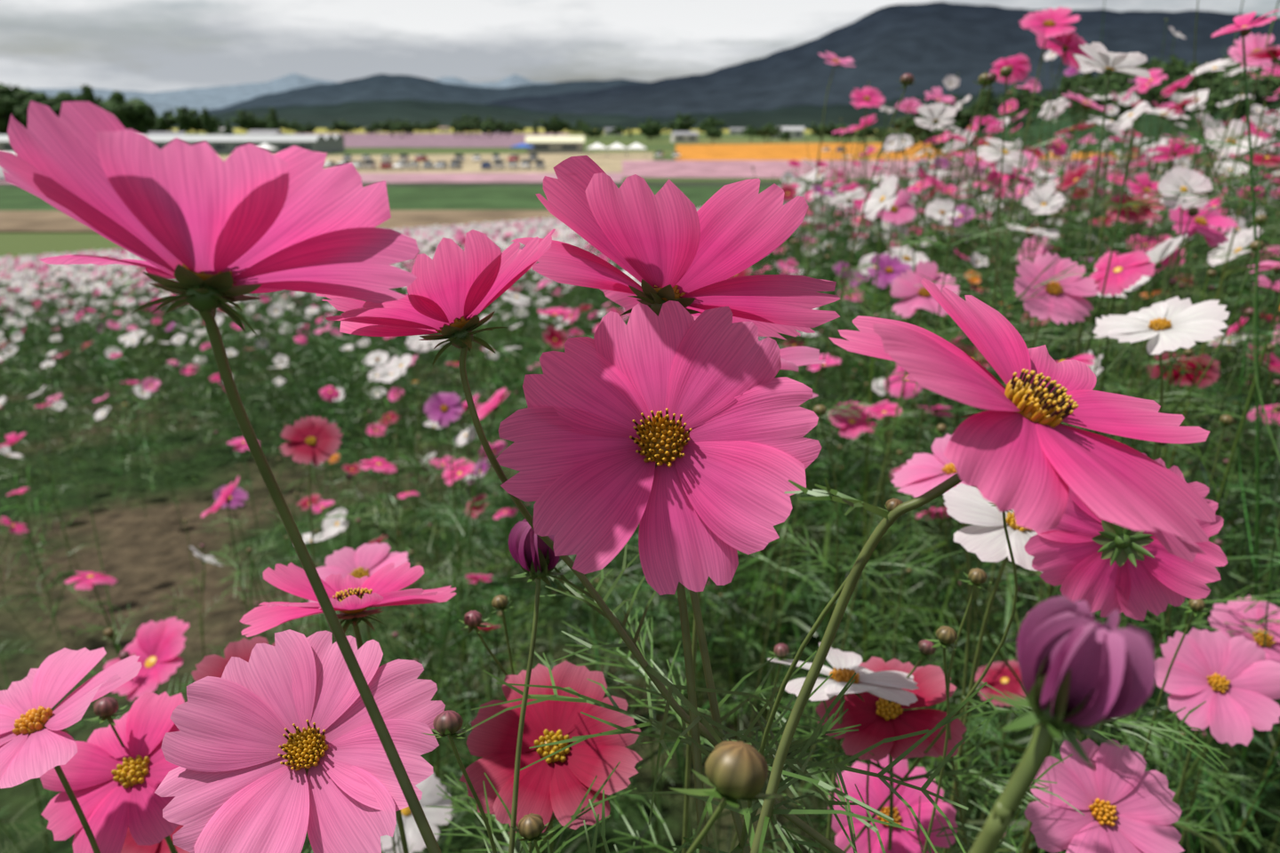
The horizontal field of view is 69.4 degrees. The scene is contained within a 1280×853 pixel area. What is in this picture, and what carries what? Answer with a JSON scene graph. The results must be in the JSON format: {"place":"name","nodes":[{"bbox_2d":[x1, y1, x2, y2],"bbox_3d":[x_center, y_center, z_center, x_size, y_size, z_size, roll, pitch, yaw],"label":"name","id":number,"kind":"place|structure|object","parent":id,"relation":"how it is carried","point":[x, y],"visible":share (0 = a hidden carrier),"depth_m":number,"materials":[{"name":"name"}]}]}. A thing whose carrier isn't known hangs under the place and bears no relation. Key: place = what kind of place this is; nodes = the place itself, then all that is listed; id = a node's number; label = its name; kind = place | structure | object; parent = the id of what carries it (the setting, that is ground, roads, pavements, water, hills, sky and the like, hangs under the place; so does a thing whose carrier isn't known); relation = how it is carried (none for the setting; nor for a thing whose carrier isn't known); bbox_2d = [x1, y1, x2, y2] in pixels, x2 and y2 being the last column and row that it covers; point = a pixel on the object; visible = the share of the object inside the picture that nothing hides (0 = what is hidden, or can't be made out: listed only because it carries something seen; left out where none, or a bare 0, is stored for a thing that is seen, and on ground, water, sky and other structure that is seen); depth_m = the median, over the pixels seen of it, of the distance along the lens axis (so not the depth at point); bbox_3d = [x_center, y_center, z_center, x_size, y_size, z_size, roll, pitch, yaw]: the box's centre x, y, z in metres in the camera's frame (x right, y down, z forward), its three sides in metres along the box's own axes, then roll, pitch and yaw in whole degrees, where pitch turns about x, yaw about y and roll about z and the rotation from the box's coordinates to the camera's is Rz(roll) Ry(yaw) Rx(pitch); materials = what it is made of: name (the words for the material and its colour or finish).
{"place":"outdoors","nodes":[
{"label":"outdoors","id":0,"kind":"place"},
{"bbox_2d":[24,72,553,117],"bbox_3d":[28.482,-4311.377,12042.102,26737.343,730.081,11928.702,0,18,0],"label":"mountain range","id":1,"kind":"structure","parent":0,"point":[212,98],"depth_m":11760.65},
{"bbox_2d":[171,99,664,128],"bbox_3d":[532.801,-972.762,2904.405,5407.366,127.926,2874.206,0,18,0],"label":"hill","id":2,"kind":"structure","parent":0,"point":[421,112],"depth_m":2699.47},
{"bbox_2d":[195,73,650,116],"bbox_3d":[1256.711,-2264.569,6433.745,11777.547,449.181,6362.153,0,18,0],"label":"mountain range","id":3,"kind":"structure","parent":0,"point":[384,87],"depth_m":6500.63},
{"bbox_2d":[0,128,1154,231],"bbox_3d":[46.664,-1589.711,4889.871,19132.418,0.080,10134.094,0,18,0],"label":"valley fields","id":4,"kind":"structure","parent":0,"point":[470,191],"depth_m":163.25,"materials":[{"name":"green plant"}]},
{"bbox_2d":[322,145,900,168],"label":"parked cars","id":5,"kind":"object","parent":4,"relation":"on","point":[404,158],"visible":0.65,"depth_m":177.48,"materials":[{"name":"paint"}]},
{"bbox_2d":[926,95,976,135],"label":"tree","id":6,"kind":"object","parent":4,"relation":"on","point":[959,119],"visible":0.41,"depth_m":349.87,"materials":[{"name":"green plant"}]},
{"bbox_2d":[0,0,1279,852],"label":"cosmos field","id":7,"kind":"structure","parent":0,"point":[80,315],"depth_m":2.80,"materials":[{"name":"green plant"}]},
{"bbox_2d":[0,133,1279,852],"bbox_3d":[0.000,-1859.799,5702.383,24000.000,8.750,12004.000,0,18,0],"label":"ground","id":8,"kind":"structure","parent":0,"point":[147,557],"depth_m":3.51,"materials":[{"name":"green plant"}]},
{"bbox_2d":[0,83,20,114],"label":"tree","id":9,"kind":"object","parent":8,"relation":"on","point":[5,91],"visible":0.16,"depth_m":340.55,"materials":[{"name":"green plant"}]},
{"bbox_2d":[0,96,28,132],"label":"tree","id":10,"kind":"object","parent":8,"relation":"on","point":[8,107],"visible":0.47,"depth_m":329.58,"materials":[{"name":"green plant"}]},
{"bbox_2d":[0,82,46,106],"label":"tree","id":11,"kind":"object","parent":8,"relation":"on","point":[25,97],"visible":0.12,"depth_m":357.26,"materials":[{"name":"green plant"}]},
{"bbox_2d":[22,91,71,117],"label":"tree","id":12,"kind":"object","parent":8,"relation":"on","point":[64,97],"visible":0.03,"depth_m":340.44,"materials":[{"name":"green plant"}]},
{"bbox_2d":[35,91,103,117],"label":"tree","id":13,"kind":"object","parent":8,"relation":"on","point":[54,106],"visible":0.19,"depth_m":338.87,"materials":[{"name":"green plant"}]},
{"bbox_2d":[78,83,98,106],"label":"tree","id":14,"kind":"object","parent":8,"relation":"on","point":[87,94],"visible":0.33,"depth_m":336.33,"materials":[{"name":"green plant"}]},
{"bbox_2d":[93,90,155,128],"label":"tree","id":15,"kind":"object","parent":8,"relation":"on","point":[116,107],"visible":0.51,"depth_m":331.05,"materials":[{"name":"green plant"}]},
{"bbox_2d":[98,94,155,117],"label":"tree","id":16,"kind":"object","parent":8,"relation":"on","point":[153,112],"visible":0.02,"depth_m":374.57,"materials":[{"name":"green plant"}]},
{"bbox_2d":[119,101,157,135],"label":"tree","id":17,"kind":"object","parent":8,"relation":"on","point":[138,127],"visible":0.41,"depth_m":334.86,"materials":[{"name":"green plant"}]},
{"bbox_2d":[152,109,176,131],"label":"tree","id":18,"kind":"object","parent":8,"relation":"on","point":[164,124],"visible":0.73,"depth_m":526.64,"materials":[{"name":"green plant"}]},
{"bbox_2d":[177,109,194,135],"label":"tree","id":19,"kind":"object","parent":8,"relation":"on","point":[187,129],"visible":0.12,"depth_m":606.83,"materials":[{"name":"green plant"}]},
{"bbox_2d":[168,105,219,135],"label":"tree","id":20,"kind":"object","parent":8,"relation":"on","point":[183,119],"visible":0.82,"depth_m":517.95,"materials":[{"name":"green plant"}]},
{"bbox_2d":[200,107,214,135],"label":"tree","id":21,"kind":"object","parent":8,"relation":"on","point":[205,120],"visible":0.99,"depth_m":510.03,"materials":[{"name":"green plant"}]},
{"bbox_2d":[200,119,223,135],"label":"tree","id":22,"kind":"object","parent":8,"relation":"on","point":[220,124],"visible":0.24,"depth_m":551.45,"materials":[{"name":"green plant"}]},
{"bbox_2d":[224,119,233,135],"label":"tree","id":23,"kind":"object","parent":8,"relation":"on","point":[228,129],"visible":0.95,"depth_m":499.73,"materials":[{"name":"green plant"}]},
{"bbox_2d":[230,109,267,130],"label":"tree","id":24,"kind":"object","parent":8,"relation":"on","point":[249,123],"visible":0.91,"depth_m":528.23,"materials":[{"name":"green plant"}]},
{"bbox_2d":[268,105,280,129],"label":"tree","id":25,"kind":"object","parent":8,"relation":"on","point":[275,124],"visible":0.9,"depth_m":501.73,"materials":[{"name":"green plant"}]},
{"bbox_2d":[287,119,302,134],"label":"tree","id":26,"kind":"object","parent":8,"relation":"on","point":[293,125],"visible":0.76,"depth_m":804.51,"materials":[{"name":"green plant"}]},
{"bbox_2d":[294,125,307,135],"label":"tree","id":27,"kind":"object","parent":8,"relation":"on","point":[303,131],"visible":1,"depth_m":653.80,"materials":[{"name":"green plant"}]},
{"bbox_2d":[300,122,317,135],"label":"tree","id":28,"kind":"object","parent":8,"relation":"on","point":[311,129],"visible":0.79,"depth_m":703.44,"materials":[{"name":"green plant"}]},
{"bbox_2d":[326,120,350,135],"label":"tree","id":29,"kind":"object","parent":8,"relation":"on","point":[339,127],"visible":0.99,"depth_m":671.96,"materials":[{"name":"green plant"}]},
{"bbox_2d":[135,104,590,125],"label":"trees","id":30,"kind":"object","parent":8,"relation":"on","point":[351,121],"visible":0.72,"depth_m":377.14,"materials":[{"name":"green plant"}]},
{"bbox_2d":[369,121,381,135],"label":"tree","id":31,"kind":"object","parent":8,"relation":"on","point":[375,127],"visible":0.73,"depth_m":750.31,"materials":[{"name":"green plant"}]},
{"bbox_2d":[380,120,403,136],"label":"tree","id":32,"kind":"object","parent":8,"relation":"on","point":[384,125],"visible":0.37,"depth_m":624.67,"materials":[{"name":"green plant"}]},
{"bbox_2d":[391,120,414,137],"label":"tree","id":33,"kind":"object","parent":8,"relation":"on","point":[400,127],"visible":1,"depth_m":595.25,"materials":[{"name":"green plant"}]},
{"bbox_2d":[403,120,417,135],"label":"tree","id":34,"kind":"object","parent":8,"relation":"on","point":[408,131],"visible":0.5,"depth_m":684.01,"materials":[{"name":"green plant"}]},
{"bbox_2d":[423,119,441,135],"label":"tree","id":35,"kind":"object","parent":8,"relation":"on","point":[433,124],"visible":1,"depth_m":711.52,"materials":[{"name":"green plant"}]},
{"bbox_2d":[0,126,897,181],"bbox_3d":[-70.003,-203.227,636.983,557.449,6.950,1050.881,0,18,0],"label":"farm buildings","id":36,"kind":"structure","parent":8,"relation":"on","point":[220,142],"depth_m":275.60,"materials":[{"name":"white"}]},
{"bbox_2d":[258,143,646,157],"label":"marquee tents","id":37,"kind":"object","parent":8,"relation":"on","point":[596,146],"visible":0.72,"depth_m":240.22,"materials":[{"name":"white fabric"}]},
{"bbox_2d":[457,121,476,136],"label":"tree","id":38,"kind":"object","parent":8,"relation":"on","point":[466,126],"visible":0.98,"depth_m":641.31,"materials":[{"name":"green plant"}]},
{"bbox_2d":[459,114,478,136],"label":"tree","id":39,"kind":"object","parent":8,"relation":"on","point":[469,120],"visible":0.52,"depth_m":649.76,"materials":[{"name":"green plant"}]},
{"bbox_2d":[474,116,504,136],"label":"tree","id":40,"kind":"object","parent":8,"relation":"on","point":[492,126],"visible":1,"depth_m":620.09,"materials":[{"name":"green plant"}]},
{"bbox_2d":[499,122,518,136],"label":"tree","id":41,"kind":"object","parent":8,"relation":"on","point":[507,129],"visible":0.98,"depth_m":660.97,"materials":[{"name":"green plant"}]},
{"bbox_2d":[510,121,526,135],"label":"tree","id":42,"kind":"object","parent":8,"relation":"on","point":[522,129],"visible":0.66,"depth_m":724.15,"materials":[{"name":"green plant"}]},
{"bbox_2d":[538,114,569,135],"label":"tree","id":43,"kind":"object","parent":8,"relation":"on","point":[558,127],"visible":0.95,"depth_m":584.95,"materials":[{"name":"green plant"}]},
{"bbox_2d":[543,117,565,135],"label":"tree","id":44,"kind":"object","parent":8,"relation":"on","point":[548,130],"visible":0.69,"depth_m":585.14,"materials":[{"name":"green plant"}]},
{"bbox_2d":[585,126,604,140],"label":"tree","id":45,"kind":"object","parent":8,"relation":"on","point":[597,132],"visible":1,"depth_m":509.30,"materials":[{"name":"green plant"}]},
{"bbox_2d":[609,125,627,138],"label":"tree","id":46,"kind":"object","parent":8,"relation":"on","point":[618,130],"visible":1,"depth_m":566.83,"materials":[{"name":"green plant"}]},
{"bbox_2d":[0,6,1279,852],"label":"cosmos flowers","id":47,"kind":"object","parent":8,"relation":"on","point":[672,420],"visible":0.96,"depth_m":0.28,"materials":[{"name":"pink plant"}]},
{"bbox_2d":[639,117,660,140],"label":"tree","id":48,"kind":"object","parent":8,"relation":"on","point":[650,127],"visible":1,"depth_m":502.58,"materials":[{"name":"green plant"}]},
{"bbox_2d":[670,112,696,131],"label":"tree","id":49,"kind":"object","parent":8,"relation":"on","point":[680,124],"visible":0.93,"depth_m":506.24,"materials":[{"name":"green plant"}]},
{"bbox_2d":[698,123,723,143],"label":"tree","id":50,"kind":"object","parent":8,"relation":"on","point":[709,132],"visible":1,"depth_m":421.52,"materials":[{"name":"green plant"}]},
{"bbox_2d":[697,116,726,137],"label":"tree","id":51,"kind":"object","parent":8,"relation":"on","point":[712,121],"visible":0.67,"depth_m":582.71,"materials":[{"name":"green plant"}]},
{"bbox_2d":[741,126,761,142],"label":"tree","id":52,"kind":"object","parent":8,"relation":"on","point":[750,131],"visible":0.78,"depth_m":454.17,"materials":[{"name":"green plant"}]},
{"bbox_2d":[754,125,776,143],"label":"tree","id":53,"kind":"object","parent":8,"relation":"on","point":[765,131],"visible":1,"depth_m":409.48,"materials":[{"name":"green plant"}]},
{"bbox_2d":[759,122,782,143],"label":"tree","id":54,"kind":"object","parent":8,"relation":"on","point":[771,125],"visible":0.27,"depth_m":435.13,"materials":[{"name":"green plant"}]},
{"bbox_2d":[808,121,831,143],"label":"tree","id":55,"kind":"object","parent":8,"relation":"on","point":[817,131],"visible":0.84,"depth_m":429.27,"materials":[{"name":"green plant"}]},
{"bbox_2d":[827,121,851,143],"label":"tree","id":56,"kind":"object","parent":8,"relation":"on","point":[831,129],"visible":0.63,"depth_m":425.65,"materials":[{"name":"green plant"}]},
{"bbox_2d":[856,125,873,141],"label":"tree","id":57,"kind":"object","parent":8,"relation":"on","point":[869,131],"visible":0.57,"depth_m":456.42,"materials":[{"name":"green plant"}]},
{"bbox_2d":[870,126,886,142],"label":"tree","id":58,"kind":"object","parent":8,"relation":"on","point":[874,132],"visible":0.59,"depth_m":458.49,"materials":[{"name":"green plant"}]},
{"bbox_2d":[886,128,918,152],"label":"tree","id":59,"kind":"object","parent":8,"relation":"on","point":[912,136],"visible":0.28,"depth_m":272.78,"materials":[{"name":"green plant"}]},
{"bbox_2d":[892,107,946,147],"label":"tree","id":60,"kind":"object","parent":8,"relation":"on","point":[910,124],"visible":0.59,"depth_m":339.80,"materials":[{"name":"green plant"}]},
{"bbox_2d":[939,130,981,152],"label":"tree","id":61,"kind":"object","parent":8,"relation":"on","point":[959,133],"visible":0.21,"depth_m":262.28,"materials":[{"name":"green plant"}]},
{"bbox_2d":[0,0,1279,92],"label":"sky","id":62,"kind":"structure","parent":0,"point":[139,45],"materials":[{"name":"grey"}]},
{"bbox_2d":[573,88,1057,129],"bbox_3d":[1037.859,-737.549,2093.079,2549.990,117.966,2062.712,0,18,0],"label":"hill","id":63,"kind":"structure","parent":0,"point":[805,116],"depth_m":1969.24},
{"bbox_2d":[482,1,1279,117],"bbox_3d":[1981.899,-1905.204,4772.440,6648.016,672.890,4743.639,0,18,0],"label":"mountain","id":64,"kind":"structure","parent":0,"point":[928,46],"depth_m":4429.11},
{"bbox_2d":[937,91,1279,154],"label":"hill","id":65,"kind":"structure","parent":0,"point":[1063,124],"depth_m":339.78,"materials":[{"name":"green plant"}]},
{"bbox_2d":[976,88,994,135],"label":"tree","id":66,"kind":"object","parent":65,"relation":"on","point":[986,114],"visible":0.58,"depth_m":369.23,"materials":[{"name":"green plant"}]},
{"bbox_2d":[991,89,1037,125],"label":"tree","id":67,"kind":"object","parent":65,"relation":"on","point":[1017,94],"visible":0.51,"depth_m":401.88,"materials":[{"name":"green plant"}]},
{"bbox_2d":[997,81,1038,119],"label":"tree","id":68,"kind":"object","parent":65,"relation":"on","point":[1024,93],"visible":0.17,"depth_m":428.26,"materials":[{"name":"green plant"}]},
{"bbox_2d":[1034,88,1059,110],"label":"tree","id":69,"kind":"object","parent":65,"relation":"on","point":[1042,100],"visible":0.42,"depth_m":453.53,"materials":[{"name":"green plant"}]},
{"bbox_2d":[1056,78,1071,102],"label":"tree","id":70,"kind":"object","parent":65,"relation":"on","point":[1066,84],"visible":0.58,"depth_m":427.43,"materials":[{"name":"green plant"}]},
{"bbox_2d":[1068,86,1080,121],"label":"tree","id":71,"kind":"object","parent":65,"relation":"on","point":[1071,109],"visible":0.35,"depth_m":370.33,"materials":[{"name":"green plant"}]},
{"bbox_2d":[1068,74,1095,90],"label":"tree","id":72,"kind":"object","parent":65,"relation":"on","point":[1072,81],"visible":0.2,"depth_m":534.48,"materials":[{"name":"green plant"}]},
{"bbox_2d":[1082,76,1096,121],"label":"tree","id":73,"kind":"object","parent":65,"relation":"on","point":[1092,81],"visible":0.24,"depth_m":363.45,"materials":[{"name":"green plant"}]},
{"bbox_2d":[1075,83,1112,115],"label":"tree","id":74,"kind":"object","parent":65,"relation":"on","point":[1099,101],"visible":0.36,"depth_m":355.00,"materials":[{"name":"green plant"}]},
{"bbox_2d":[1077,85,1129,119],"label":"tree","id":75,"kind":"object","parent":65,"relation":"on","point":[1112,90],"visible":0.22,"depth_m":354.53,"materials":[{"name":"green plant"}]},
{"bbox_2d":[1080,71,1131,94],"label":"tree","id":76,"kind":"object","parent":65,"relation":"on","point":[1104,77],"visible":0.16,"depth_m":426.65,"materials":[{"name":"green plant"}]},
{"bbox_2d":[1111,88,1127,121],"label":"tree","id":77,"kind":"object","parent":65,"relation":"on","point":[1121,111],"visible":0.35,"depth_m":326.84,"materials":[{"name":"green plant"}]},
{"bbox_2d":[1102,72,1148,95],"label":"tree","id":78,"kind":"object","parent":65,"relation":"on","point":[1114,83],"visible":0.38,"depth_m":404.57,"materials":[{"name":"green plant"}]},
{"bbox_2d":[1125,89,1150,111],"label":"tree","id":79,"kind":"object","parent":65,"relation":"on","point":[1141,98],"visible":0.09,"depth_m":361.38,"materials":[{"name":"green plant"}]},
{"bbox_2d":[1115,67,1176,104],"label":"tree","id":80,"kind":"object","parent":65,"relation":"on","point":[1172,81],"visible":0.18,"depth_m":400.37,"materials":[{"name":"green plant"}]},
{"bbox_2d":[1123,80,1171,108],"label":"tree","id":81,"kind":"object","parent":65,"relation":"on","point":[1153,89],"visible":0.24,"depth_m":393.34,"materials":[{"name":"green plant"}]},
{"bbox_2d":[1136,61,1159,69],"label":"tree","id":82,"kind":"object","parent":65,"relation":"on","point":[1155,65],"visible":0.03,"depth_m":476.13,"materials":[{"name":"green plant"}]},
{"bbox_2d":[1146,57,1162,69],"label":"tree","id":83,"kind":"object","parent":65,"relation":"on","point":[1155,60],"visible":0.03,"depth_m":517.15,"materials":[{"name":"green plant"}]},
{"bbox_2d":[1158,58,1196,78],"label":"tree","id":84,"kind":"object","parent":65,"relation":"on","point":[1177,71],"visible":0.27,"depth_m":448.34,"materials":[{"name":"green plant"}]},
{"bbox_2d":[1154,76,1199,106],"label":"tree","id":85,"kind":"object","parent":65,"relation":"on","point":[1160,89],"visible":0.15,"depth_m":336.13,"materials":[{"name":"green plant"}]},
{"bbox_2d":[1158,55,1199,69],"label":"tree","id":86,"kind":"object","parent":65,"relation":"on","point":[1191,65],"visible":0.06,"depth_m":498.03,"materials":[{"name":"green plant"}]},
{"bbox_2d":[1177,80,1193,123],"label":"tree","id":87,"kind":"object","parent":65,"relation":"on","point":[1187,89],"visible":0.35,"depth_m":327.97,"materials":[{"name":"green plant"}]},
{"bbox_2d":[1176,61,1236,80],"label":"tree","id":88,"kind":"object","parent":65,"relation":"on","point":[1185,76],"visible":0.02,"depth_m":388.42,"materials":[{"name":"green plant"}]},
{"bbox_2d":[1178,64,1235,89],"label":"tree","id":89,"kind":"object","parent":65,"relation":"on","point":[1202,80],"visible":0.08,"depth_m":366.50,"materials":[{"name":"green plant"}]},
{"bbox_2d":[1175,87,1242,117],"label":"tree","id":90,"kind":"object","parent":65,"relation":"on","point":[1215,98],"visible":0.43,"depth_m":309.30,"materials":[{"name":"green plant"}]},
{"bbox_2d":[1191,71,1244,88],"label":"tree","id":91,"kind":"object","parent":65,"relation":"on","point":[1222,78],"visible":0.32,"depth_m":356.57,"materials":[{"name":"green plant"}]},
{"bbox_2d":[1201,77,1263,123],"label":"tree","id":92,"kind":"object","parent":65,"relation":"on","point":[1251,85],"visible":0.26,"depth_m":319.31,"materials":[{"name":"green plant"}]},
{"bbox_2d":[1216,64,1257,76],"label":"tree","id":93,"kind":"object","parent":65,"relation":"on","point":[1232,68],"visible":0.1,"depth_m":424.57,"materials":[{"name":"green plant"}]},
{"bbox_2d":[1228,85,1248,120],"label":"tree","id":94,"kind":"object","parent":65,"relation":"on","point":[1242,113],"visible":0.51,"depth_m":312.18,"materials":[{"name":"green plant"}]},
{"bbox_2d":[1243,68,1270,85],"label":"tree","id":95,"kind":"object","parent":65,"relation":"on","point":[1254,72],"visible":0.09,"depth_m":388.40,"materials":[{"name":"green plant"}]},
{"bbox_2d":[1242,80,1276,121],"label":"tree","id":96,"kind":"object","parent":65,"relation":"on","point":[1260,97],"visible":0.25,"depth_m":318.31,"materials":[{"name":"green plant"}]},
{"bbox_2d":[1257,83,1279,96],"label":"tree","id":97,"kind":"object","parent":65,"relation":"on","point":[1275,89],"visible":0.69,"depth_m":355.14,"materials":[{"name":"green plant"}]},
{"bbox_2d":[1261,72,1279,86],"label":"tree","id":98,"kind":"object","parent":65,"relation":"on","point":[1268,81],"visible":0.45,"depth_m":363.87,"materials":[{"name":"green plant"}]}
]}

